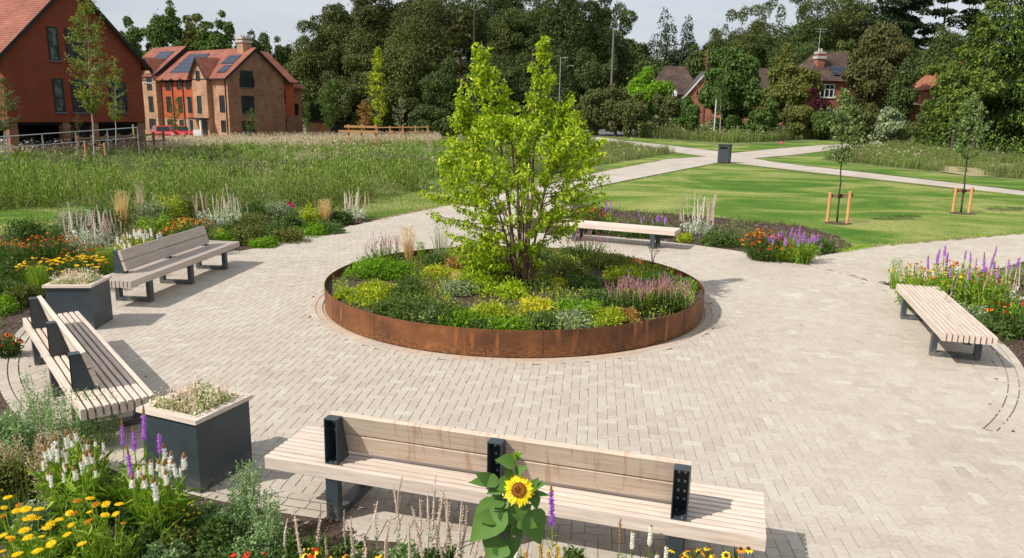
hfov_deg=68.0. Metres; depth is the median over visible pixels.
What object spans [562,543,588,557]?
leafy plant
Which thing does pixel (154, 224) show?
leafy plant
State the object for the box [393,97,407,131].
young tree
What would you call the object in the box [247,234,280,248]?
leafy plant
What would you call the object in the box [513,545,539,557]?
leafy plant
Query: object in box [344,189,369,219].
lambs ear clump
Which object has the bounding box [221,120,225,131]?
window
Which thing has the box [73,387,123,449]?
airy plant
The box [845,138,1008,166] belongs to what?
rough grass seed heads
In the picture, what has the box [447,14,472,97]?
pine tree
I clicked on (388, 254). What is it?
salvia plant
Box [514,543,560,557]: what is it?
liatris clump
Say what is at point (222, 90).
apartment block
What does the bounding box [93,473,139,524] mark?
leafy plant
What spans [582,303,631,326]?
leafy plant
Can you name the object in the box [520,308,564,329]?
leafy plant
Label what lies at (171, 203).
leafy plant
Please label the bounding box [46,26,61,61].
window
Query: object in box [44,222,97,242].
leafy plant
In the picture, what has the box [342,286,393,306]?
leafy plant
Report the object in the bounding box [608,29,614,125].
telegraph pole
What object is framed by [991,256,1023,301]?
lambs ear clump
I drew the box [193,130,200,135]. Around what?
sign board
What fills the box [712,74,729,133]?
young tree
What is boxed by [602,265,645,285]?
leafy plant
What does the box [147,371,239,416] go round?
variegated plants
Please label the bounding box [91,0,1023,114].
sky
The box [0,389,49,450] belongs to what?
airy plant
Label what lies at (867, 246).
grass edge
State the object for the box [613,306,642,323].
leafy plant
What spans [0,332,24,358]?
helenium clump
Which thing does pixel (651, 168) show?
path
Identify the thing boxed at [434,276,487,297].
leafy plant
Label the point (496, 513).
sunflower
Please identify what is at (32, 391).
airy plant
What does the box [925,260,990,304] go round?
helenium clump
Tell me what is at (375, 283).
leafy plant
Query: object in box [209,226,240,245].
leafy plant
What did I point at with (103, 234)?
lambs ear clump
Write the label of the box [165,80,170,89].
window
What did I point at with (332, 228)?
leafy plant
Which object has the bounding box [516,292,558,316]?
leafy plant
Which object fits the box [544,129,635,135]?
road
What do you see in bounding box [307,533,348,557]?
leafy plant
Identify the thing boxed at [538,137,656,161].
rough meadow seed heads
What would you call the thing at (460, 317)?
leafy plant
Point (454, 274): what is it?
grass tuft
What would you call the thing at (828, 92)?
window
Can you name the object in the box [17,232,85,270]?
helenium clump
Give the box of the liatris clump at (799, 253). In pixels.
[774,224,823,263]
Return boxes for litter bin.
[717,144,732,162]
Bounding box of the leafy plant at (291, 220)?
[278,208,307,228]
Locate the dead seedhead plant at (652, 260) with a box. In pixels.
[647,243,659,263]
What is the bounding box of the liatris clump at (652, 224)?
[625,213,666,238]
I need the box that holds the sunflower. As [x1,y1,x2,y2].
[468,450,549,557]
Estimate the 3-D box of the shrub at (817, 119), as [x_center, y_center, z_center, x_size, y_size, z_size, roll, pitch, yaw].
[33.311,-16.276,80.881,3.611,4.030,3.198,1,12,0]
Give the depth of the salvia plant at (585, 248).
14.51 m
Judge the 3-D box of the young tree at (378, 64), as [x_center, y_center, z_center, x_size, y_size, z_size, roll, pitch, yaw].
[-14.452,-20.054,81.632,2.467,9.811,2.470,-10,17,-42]
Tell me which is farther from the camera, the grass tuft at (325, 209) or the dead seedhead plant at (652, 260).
the grass tuft at (325, 209)
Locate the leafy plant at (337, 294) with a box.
[332,287,355,300]
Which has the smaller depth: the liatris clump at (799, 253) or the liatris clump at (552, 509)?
the liatris clump at (552, 509)
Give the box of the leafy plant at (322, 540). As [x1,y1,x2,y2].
[299,527,334,549]
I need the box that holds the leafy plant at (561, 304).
[552,294,605,323]
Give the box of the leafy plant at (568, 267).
[535,251,595,278]
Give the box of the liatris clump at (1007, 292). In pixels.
[966,246,1023,318]
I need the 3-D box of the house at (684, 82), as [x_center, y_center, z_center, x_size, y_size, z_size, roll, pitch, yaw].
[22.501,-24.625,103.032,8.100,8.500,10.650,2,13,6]
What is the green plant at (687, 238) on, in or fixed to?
on the planting bed at (773, 227)
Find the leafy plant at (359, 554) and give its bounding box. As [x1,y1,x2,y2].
[349,538,388,557]
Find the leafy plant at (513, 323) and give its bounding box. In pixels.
[479,313,532,329]
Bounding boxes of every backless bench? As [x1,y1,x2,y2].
[554,219,680,248]
[896,284,997,360]
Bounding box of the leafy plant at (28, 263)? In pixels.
[3,256,47,284]
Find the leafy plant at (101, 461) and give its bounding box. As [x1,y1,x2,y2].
[58,430,115,472]
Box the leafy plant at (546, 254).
[516,247,560,267]
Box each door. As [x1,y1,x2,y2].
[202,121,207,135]
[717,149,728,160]
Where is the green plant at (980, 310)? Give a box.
[958,301,989,319]
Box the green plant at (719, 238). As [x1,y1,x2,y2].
[698,230,742,247]
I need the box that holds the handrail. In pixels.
[0,127,139,156]
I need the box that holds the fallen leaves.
[145,244,974,460]
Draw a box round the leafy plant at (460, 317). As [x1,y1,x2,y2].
[437,306,487,327]
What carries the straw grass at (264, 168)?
on the ground at (595, 168)
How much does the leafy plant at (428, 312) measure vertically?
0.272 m
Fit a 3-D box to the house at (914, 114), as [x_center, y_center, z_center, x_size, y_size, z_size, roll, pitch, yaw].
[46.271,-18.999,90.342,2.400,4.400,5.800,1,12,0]
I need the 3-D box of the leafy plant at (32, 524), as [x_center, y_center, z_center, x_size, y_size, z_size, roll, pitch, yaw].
[-3.390,1.695,5.392,0.419,0.392,0.480,9,15,33]
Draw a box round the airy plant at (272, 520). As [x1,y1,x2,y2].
[247,483,284,550]
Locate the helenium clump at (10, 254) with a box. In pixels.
[0,239,29,272]
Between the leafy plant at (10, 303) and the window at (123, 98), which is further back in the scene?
the window at (123, 98)
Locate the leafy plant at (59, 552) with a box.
[16,526,80,557]
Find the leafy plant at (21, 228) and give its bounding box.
[0,214,62,242]
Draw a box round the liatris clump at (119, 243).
[107,234,134,266]
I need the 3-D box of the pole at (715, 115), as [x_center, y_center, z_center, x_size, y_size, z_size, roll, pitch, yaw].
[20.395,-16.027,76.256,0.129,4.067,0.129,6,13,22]
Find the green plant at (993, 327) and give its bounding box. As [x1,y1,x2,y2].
[973,312,1023,343]
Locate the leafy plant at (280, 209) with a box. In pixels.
[264,196,298,220]
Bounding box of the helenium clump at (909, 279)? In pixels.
[888,261,952,309]
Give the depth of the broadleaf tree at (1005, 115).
62.07 m
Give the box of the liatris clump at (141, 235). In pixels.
[120,226,161,257]
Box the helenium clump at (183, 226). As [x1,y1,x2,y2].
[161,216,220,245]
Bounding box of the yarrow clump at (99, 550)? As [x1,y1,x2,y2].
[54,496,146,557]
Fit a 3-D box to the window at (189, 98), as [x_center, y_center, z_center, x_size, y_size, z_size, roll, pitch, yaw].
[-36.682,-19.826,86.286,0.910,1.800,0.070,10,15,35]
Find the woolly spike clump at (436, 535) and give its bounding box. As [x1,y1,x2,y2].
[282,475,486,557]
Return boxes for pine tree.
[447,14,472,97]
[854,0,920,45]
[898,0,937,51]
[917,0,968,52]
[959,0,989,47]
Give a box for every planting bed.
[0,218,398,557]
[513,204,851,256]
[856,275,1023,367]
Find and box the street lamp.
[559,57,567,101]
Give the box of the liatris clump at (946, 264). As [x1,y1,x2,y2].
[925,245,978,303]
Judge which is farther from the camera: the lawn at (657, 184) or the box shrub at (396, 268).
the lawn at (657, 184)
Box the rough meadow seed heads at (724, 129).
[638,114,834,138]
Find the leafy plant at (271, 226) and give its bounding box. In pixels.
[244,219,287,239]
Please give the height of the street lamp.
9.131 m
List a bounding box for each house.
[650,66,712,123]
[712,68,770,120]
[779,28,874,136]
[887,103,919,137]
[913,62,962,112]
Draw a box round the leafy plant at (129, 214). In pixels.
[112,202,142,224]
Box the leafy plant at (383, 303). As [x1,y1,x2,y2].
[368,293,411,316]
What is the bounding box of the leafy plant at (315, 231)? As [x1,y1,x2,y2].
[287,221,328,238]
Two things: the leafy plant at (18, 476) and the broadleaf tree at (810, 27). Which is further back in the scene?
the broadleaf tree at (810, 27)
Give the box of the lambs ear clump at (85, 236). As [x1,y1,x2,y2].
[61,201,111,252]
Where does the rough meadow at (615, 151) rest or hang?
on the ground at (595, 168)
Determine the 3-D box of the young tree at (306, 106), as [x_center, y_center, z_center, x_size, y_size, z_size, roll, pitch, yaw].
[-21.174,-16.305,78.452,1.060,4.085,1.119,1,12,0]
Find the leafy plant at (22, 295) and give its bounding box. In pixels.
[2,281,43,308]
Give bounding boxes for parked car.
[150,125,174,138]
[167,125,196,138]
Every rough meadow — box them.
[515,137,675,175]
[630,117,879,142]
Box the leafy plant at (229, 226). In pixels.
[208,214,254,235]
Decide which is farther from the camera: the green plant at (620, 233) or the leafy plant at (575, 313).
the green plant at (620, 233)
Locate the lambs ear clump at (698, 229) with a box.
[679,192,717,234]
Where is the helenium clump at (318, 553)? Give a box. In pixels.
[301,546,381,557]
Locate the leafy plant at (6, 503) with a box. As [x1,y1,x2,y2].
[0,488,28,545]
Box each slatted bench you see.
[22,295,155,432]
[105,226,239,301]
[264,411,765,557]
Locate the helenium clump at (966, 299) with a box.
[957,269,1011,312]
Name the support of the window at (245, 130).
in the apartment block at (222, 90)
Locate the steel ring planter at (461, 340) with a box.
[324,247,704,357]
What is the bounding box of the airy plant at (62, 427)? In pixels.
[31,387,95,452]
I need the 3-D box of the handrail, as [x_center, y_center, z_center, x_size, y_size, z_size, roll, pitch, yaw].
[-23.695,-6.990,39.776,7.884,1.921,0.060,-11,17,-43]
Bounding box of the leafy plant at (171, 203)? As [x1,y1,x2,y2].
[153,191,188,221]
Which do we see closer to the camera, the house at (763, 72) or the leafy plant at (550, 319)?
the leafy plant at (550, 319)
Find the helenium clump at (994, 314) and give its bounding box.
[987,297,1023,337]
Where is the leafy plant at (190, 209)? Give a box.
[169,188,215,220]
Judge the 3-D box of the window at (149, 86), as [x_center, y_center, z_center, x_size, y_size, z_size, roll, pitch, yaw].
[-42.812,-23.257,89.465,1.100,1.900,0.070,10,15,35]
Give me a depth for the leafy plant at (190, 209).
20.84 m
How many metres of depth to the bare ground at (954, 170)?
46.02 m
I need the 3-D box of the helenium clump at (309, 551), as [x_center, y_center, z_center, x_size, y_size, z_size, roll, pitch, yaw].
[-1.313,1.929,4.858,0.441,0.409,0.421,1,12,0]
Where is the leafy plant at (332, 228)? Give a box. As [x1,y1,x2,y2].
[313,218,344,234]
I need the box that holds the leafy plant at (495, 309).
[466,299,516,318]
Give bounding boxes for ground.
[1,116,1023,528]
[929,162,1021,176]
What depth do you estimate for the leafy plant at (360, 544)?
5.15 m
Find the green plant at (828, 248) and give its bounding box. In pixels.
[809,237,837,253]
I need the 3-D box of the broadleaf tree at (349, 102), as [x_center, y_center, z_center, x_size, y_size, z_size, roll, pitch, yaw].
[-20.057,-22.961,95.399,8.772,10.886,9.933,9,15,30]
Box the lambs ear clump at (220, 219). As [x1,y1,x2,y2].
[192,183,236,225]
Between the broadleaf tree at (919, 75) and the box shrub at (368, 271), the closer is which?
the box shrub at (368, 271)
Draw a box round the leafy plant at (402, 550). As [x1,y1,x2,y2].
[375,533,419,557]
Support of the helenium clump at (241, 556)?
on the planting bed at (333, 528)
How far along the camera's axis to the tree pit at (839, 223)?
22.48 m
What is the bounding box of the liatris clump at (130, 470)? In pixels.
[91,405,165,527]
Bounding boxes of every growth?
[0,210,377,557]
[332,244,697,329]
[513,203,852,254]
[902,267,1023,304]
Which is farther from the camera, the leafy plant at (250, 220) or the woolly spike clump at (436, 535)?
the leafy plant at (250, 220)
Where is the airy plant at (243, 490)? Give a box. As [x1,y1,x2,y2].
[225,455,270,540]
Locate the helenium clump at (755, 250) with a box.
[738,228,791,261]
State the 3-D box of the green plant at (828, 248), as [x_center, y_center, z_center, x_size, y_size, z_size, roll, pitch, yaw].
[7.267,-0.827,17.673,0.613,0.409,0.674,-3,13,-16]
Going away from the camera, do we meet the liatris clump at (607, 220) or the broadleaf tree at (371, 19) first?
the liatris clump at (607, 220)
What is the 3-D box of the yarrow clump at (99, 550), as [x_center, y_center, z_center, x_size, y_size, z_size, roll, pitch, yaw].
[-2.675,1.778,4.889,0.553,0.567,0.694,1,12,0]
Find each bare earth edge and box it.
[370,156,704,220]
[733,163,1020,195]
[837,232,1023,252]
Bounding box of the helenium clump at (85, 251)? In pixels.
[58,244,112,272]
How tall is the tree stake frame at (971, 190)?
0.880 m
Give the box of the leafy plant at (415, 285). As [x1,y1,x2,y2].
[382,274,429,299]
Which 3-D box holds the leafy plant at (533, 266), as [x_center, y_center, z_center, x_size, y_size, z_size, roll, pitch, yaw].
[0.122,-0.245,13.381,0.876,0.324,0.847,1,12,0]
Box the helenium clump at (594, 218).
[575,207,605,234]
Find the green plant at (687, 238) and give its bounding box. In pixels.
[676,231,694,242]
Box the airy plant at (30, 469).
[23,451,73,502]
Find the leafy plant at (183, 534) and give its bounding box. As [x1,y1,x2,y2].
[151,520,208,557]
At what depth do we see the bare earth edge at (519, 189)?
30.12 m
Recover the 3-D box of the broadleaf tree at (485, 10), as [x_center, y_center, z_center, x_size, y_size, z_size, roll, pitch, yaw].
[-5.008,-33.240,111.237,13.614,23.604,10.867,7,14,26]
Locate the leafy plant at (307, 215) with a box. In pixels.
[296,202,323,224]
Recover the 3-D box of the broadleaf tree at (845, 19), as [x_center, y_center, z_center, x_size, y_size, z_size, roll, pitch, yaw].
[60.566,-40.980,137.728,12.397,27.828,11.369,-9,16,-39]
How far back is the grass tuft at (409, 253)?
14.42 m
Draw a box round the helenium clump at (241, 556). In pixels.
[230,548,266,557]
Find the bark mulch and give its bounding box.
[0,203,1023,552]
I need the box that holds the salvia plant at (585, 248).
[566,228,610,262]
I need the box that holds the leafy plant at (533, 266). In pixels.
[508,259,540,276]
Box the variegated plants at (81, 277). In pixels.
[49,267,102,283]
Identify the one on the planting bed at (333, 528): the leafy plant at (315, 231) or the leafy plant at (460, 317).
the leafy plant at (315, 231)
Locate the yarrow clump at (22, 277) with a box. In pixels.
[14,257,61,286]
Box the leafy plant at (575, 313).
[552,305,596,329]
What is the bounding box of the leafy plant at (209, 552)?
[194,538,235,557]
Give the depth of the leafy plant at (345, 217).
20.37 m
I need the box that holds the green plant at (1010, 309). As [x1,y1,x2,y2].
[997,303,1023,322]
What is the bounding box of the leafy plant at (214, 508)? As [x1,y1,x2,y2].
[188,494,226,528]
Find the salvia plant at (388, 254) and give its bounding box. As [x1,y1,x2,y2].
[363,231,409,263]
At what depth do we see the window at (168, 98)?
88.77 m
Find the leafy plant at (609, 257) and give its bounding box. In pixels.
[579,247,638,270]
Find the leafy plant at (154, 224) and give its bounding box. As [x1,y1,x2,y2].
[129,210,175,238]
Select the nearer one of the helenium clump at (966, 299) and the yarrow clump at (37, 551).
the yarrow clump at (37, 551)
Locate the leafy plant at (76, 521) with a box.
[44,511,108,557]
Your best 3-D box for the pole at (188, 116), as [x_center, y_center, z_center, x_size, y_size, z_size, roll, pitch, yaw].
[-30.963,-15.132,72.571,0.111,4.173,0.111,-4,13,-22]
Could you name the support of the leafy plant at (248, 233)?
on the planting bed at (333, 528)
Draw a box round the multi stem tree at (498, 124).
[416,36,610,286]
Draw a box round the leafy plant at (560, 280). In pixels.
[551,276,568,288]
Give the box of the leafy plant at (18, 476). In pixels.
[0,443,44,504]
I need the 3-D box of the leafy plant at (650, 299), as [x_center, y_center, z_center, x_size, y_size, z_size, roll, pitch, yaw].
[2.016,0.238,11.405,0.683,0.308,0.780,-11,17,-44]
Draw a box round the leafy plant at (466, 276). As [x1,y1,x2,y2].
[451,269,505,294]
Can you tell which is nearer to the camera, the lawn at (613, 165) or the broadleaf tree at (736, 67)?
the lawn at (613, 165)
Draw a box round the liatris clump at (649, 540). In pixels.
[630,525,668,557]
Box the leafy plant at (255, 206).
[237,197,276,219]
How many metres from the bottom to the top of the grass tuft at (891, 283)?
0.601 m
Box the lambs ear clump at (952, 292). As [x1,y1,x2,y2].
[948,266,999,313]
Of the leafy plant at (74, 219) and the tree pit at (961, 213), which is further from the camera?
the tree pit at (961, 213)
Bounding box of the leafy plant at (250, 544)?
[223,529,276,557]
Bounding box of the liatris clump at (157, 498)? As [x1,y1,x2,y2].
[122,443,204,549]
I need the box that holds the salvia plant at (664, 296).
[649,271,692,313]
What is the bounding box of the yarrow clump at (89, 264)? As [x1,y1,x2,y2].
[42,255,110,279]
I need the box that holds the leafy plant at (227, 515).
[214,497,255,540]
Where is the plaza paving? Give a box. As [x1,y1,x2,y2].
[0,204,1023,557]
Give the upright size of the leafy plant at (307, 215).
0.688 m
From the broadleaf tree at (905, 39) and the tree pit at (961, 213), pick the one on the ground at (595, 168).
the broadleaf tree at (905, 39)
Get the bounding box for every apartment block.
[0,0,152,151]
[141,35,306,137]
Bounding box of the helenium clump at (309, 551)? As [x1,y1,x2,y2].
[284,544,341,557]
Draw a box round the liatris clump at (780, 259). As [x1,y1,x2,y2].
[767,233,789,262]
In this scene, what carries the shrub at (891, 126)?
on the lawn at (813, 159)
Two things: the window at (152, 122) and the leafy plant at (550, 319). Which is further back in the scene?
the window at (152, 122)
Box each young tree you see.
[0,75,23,152]
[62,0,114,156]
[68,112,83,137]
[103,57,128,148]
[166,96,185,136]
[244,107,259,136]
[303,102,312,133]
[318,80,342,133]
[356,99,372,129]
[365,45,390,136]
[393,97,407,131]
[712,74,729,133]
[821,87,865,221]
[942,91,996,211]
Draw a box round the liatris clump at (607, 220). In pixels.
[600,198,619,233]
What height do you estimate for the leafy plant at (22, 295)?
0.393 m
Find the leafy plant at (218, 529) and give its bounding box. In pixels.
[189,511,248,557]
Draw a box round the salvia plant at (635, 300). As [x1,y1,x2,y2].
[605,270,651,315]
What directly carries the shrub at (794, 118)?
on the ground at (595, 168)
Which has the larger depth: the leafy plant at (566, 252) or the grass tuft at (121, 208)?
the grass tuft at (121, 208)
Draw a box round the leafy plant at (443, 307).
[406,298,471,325]
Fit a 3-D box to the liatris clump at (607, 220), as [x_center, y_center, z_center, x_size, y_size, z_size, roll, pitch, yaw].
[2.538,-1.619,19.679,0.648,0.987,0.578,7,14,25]
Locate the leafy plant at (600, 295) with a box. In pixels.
[574,283,623,308]
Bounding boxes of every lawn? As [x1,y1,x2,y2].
[0,170,602,234]
[580,164,1023,247]
[600,151,699,169]
[621,137,844,151]
[760,147,1023,189]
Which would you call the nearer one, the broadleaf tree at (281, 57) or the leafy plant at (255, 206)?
the leafy plant at (255, 206)
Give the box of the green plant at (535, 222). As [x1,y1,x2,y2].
[532,216,571,227]
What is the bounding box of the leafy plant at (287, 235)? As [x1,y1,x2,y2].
[267,225,309,244]
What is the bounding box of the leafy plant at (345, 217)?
[329,203,354,225]
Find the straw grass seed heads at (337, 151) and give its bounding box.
[11,134,606,205]
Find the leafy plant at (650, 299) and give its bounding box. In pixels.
[630,288,654,307]
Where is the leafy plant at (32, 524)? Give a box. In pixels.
[4,487,70,550]
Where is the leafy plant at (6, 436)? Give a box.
[0,410,45,463]
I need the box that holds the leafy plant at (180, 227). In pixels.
[162,219,193,245]
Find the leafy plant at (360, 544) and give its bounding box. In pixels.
[330,534,374,557]
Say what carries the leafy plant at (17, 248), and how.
on the planting bed at (333, 528)
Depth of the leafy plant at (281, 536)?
5.21 m
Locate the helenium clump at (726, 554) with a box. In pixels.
[668,546,753,557]
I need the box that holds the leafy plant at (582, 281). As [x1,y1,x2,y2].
[559,272,604,290]
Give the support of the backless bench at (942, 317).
on the plaza paving
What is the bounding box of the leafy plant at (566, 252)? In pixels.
[554,244,593,261]
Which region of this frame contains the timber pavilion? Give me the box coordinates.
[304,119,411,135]
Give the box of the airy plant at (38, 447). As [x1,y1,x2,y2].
[0,424,60,486]
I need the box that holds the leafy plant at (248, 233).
[227,223,266,245]
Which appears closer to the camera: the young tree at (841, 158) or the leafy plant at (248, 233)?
the leafy plant at (248, 233)
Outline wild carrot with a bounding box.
[0,136,146,153]
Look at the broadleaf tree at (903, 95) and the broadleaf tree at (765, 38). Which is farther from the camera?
the broadleaf tree at (765, 38)
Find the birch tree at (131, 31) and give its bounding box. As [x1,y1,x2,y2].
[120,16,150,56]
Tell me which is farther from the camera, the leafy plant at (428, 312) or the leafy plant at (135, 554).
the leafy plant at (428, 312)
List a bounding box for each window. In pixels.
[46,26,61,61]
[52,78,67,112]
[64,28,85,63]
[70,79,90,113]
[108,82,129,113]
[146,73,151,89]
[148,96,153,111]
[149,119,155,129]
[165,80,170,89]
[166,96,171,111]
[176,80,180,88]
[178,97,182,112]
[186,80,190,88]
[187,97,192,112]
[190,120,192,130]
[195,71,199,80]
[197,96,201,112]
[219,95,224,111]
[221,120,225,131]
[240,70,253,87]
[241,96,254,113]
[242,121,255,136]
[294,103,298,114]
[819,84,834,97]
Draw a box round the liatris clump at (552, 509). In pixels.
[546,484,558,557]
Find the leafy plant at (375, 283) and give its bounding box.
[352,278,396,297]
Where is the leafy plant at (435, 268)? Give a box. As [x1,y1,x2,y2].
[421,262,459,278]
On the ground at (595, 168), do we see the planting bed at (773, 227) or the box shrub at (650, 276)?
the planting bed at (773, 227)
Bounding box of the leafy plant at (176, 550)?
[139,530,194,557]
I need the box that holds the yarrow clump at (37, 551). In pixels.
[0,495,69,557]
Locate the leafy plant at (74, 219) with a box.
[52,205,100,235]
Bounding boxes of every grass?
[0,130,440,157]
[12,138,571,206]
[822,137,1023,178]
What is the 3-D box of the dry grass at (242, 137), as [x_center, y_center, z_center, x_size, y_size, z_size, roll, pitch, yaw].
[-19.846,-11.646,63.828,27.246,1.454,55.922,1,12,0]
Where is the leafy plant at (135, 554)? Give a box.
[104,533,147,557]
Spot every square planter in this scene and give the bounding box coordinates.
[42,276,112,329]
[136,384,252,493]
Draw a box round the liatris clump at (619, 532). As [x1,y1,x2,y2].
[616,518,625,557]
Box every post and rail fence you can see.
[76,131,165,157]
[339,124,377,143]
[377,126,427,140]
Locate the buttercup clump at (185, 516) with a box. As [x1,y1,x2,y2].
[156,501,200,533]
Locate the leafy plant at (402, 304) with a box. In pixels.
[379,291,443,322]
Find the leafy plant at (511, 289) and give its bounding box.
[475,275,531,301]
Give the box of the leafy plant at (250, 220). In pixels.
[233,210,271,227]
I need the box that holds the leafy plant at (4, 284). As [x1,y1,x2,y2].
[0,275,28,296]
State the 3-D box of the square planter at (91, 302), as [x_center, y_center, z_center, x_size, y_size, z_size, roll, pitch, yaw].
[-6.089,0.333,10.690,0.646,0.642,0.646,0,13,-4]
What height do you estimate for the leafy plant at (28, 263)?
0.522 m
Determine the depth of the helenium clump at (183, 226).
15.88 m
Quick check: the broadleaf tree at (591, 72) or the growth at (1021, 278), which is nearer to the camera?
the growth at (1021, 278)
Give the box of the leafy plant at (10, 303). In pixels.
[0,293,24,316]
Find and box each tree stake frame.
[84,141,106,157]
[826,191,852,222]
[951,187,974,212]
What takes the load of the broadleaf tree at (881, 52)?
on the lawn at (740, 148)
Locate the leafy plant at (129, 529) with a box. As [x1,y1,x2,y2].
[108,501,150,540]
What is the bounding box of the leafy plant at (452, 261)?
[437,252,469,274]
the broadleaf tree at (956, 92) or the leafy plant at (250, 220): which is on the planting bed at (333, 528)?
the leafy plant at (250, 220)
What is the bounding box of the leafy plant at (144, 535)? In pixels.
[133,510,181,557]
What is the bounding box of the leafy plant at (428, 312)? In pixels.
[399,301,444,323]
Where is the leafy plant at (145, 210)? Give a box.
[124,188,182,225]
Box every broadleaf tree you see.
[135,0,185,56]
[171,13,208,50]
[192,10,235,49]
[234,29,274,57]
[272,35,293,73]
[284,20,340,126]
[309,1,365,80]
[318,52,382,129]
[330,0,407,78]
[355,28,438,131]
[380,0,476,77]
[409,56,483,132]
[450,0,507,79]
[463,44,522,109]
[468,16,529,75]
[472,0,553,72]
[508,51,579,106]
[510,0,623,76]
[568,43,621,128]
[583,0,642,88]
[619,38,650,89]
[620,56,670,88]
[680,43,717,79]
[693,43,765,131]
[700,25,725,50]
[711,5,765,67]
[732,4,782,43]
[747,0,786,69]
[759,42,825,125]
[765,33,817,69]
[778,0,841,54]
[819,0,840,39]
[823,0,877,52]
[835,14,917,125]
[836,38,855,54]
[879,28,918,111]
[882,56,919,140]
[905,0,1023,153]
[913,24,970,69]
[913,56,932,83]
[920,46,966,107]
[929,48,977,150]
[959,0,1011,150]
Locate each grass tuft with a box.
[18,264,54,296]
[78,245,115,274]
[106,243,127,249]
[108,189,133,226]
[130,179,147,206]
[312,198,334,222]
[392,226,417,259]
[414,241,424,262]
[428,219,454,257]
[446,271,462,280]
[887,259,906,288]
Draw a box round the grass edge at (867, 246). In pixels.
[425,163,1023,252]
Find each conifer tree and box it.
[646,7,684,66]
[669,14,700,65]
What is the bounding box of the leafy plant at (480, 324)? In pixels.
[461,316,503,329]
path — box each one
[283,137,1023,243]
[394,430,1021,557]
[806,238,1019,282]
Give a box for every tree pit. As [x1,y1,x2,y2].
[823,222,851,224]
[950,212,974,214]
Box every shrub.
[302,94,327,121]
[342,252,394,280]
[368,103,409,130]
[376,256,419,280]
[406,102,450,135]
[429,98,483,136]
[484,101,529,133]
[527,95,575,133]
[573,88,611,134]
[598,82,632,136]
[621,93,655,137]
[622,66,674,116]
[641,269,680,289]
[649,91,681,131]
[668,276,699,290]
[669,96,700,131]
[745,97,779,138]
[777,101,817,137]
[806,87,827,135]
[808,107,838,139]
[837,103,877,147]
[866,106,909,142]
[905,103,939,139]
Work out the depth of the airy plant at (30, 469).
5.86 m
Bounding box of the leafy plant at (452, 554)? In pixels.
[411,528,462,557]
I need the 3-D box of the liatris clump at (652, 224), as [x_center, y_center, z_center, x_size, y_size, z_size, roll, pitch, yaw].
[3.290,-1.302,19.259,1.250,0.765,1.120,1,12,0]
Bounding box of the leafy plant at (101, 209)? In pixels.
[84,192,127,233]
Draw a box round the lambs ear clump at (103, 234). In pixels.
[90,209,124,249]
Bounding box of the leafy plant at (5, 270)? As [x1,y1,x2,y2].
[0,253,33,286]
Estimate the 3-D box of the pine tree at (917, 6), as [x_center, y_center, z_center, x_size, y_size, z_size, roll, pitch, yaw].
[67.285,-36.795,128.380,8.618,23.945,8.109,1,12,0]
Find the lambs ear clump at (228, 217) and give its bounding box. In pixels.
[223,194,247,223]
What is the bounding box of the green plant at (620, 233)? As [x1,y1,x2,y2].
[597,230,646,238]
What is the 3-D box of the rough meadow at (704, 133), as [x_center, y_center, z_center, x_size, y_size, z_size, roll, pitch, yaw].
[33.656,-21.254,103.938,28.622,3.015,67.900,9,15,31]
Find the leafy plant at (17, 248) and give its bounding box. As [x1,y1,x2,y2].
[0,243,31,264]
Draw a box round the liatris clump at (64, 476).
[13,429,126,536]
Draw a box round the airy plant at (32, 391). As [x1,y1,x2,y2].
[18,368,60,430]
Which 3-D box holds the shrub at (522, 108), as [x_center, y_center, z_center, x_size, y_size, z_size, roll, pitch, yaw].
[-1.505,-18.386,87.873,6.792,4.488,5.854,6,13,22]
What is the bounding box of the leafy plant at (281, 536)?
[257,520,297,554]
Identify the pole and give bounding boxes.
[186,99,189,137]
[472,11,475,106]
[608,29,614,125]
[701,49,708,123]
[713,99,716,131]
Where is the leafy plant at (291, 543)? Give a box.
[273,526,316,557]
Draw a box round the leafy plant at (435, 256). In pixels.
[418,249,449,268]
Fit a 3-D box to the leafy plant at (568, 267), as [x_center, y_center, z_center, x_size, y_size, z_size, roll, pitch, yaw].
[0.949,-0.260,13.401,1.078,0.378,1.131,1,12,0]
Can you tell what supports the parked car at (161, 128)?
on the road
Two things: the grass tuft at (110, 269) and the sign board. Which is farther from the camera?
the sign board
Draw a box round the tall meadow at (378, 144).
[0,136,607,210]
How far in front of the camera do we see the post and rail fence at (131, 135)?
43.96 m
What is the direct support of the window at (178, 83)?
in the apartment block at (222, 90)
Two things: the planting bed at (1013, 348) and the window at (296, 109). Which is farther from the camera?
the window at (296, 109)
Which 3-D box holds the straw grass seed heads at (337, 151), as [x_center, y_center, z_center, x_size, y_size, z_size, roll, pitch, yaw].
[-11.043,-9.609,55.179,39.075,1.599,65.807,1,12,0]
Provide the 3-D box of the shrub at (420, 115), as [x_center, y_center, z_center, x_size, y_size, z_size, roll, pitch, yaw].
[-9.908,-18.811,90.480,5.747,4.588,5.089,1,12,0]
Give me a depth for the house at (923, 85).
86.42 m

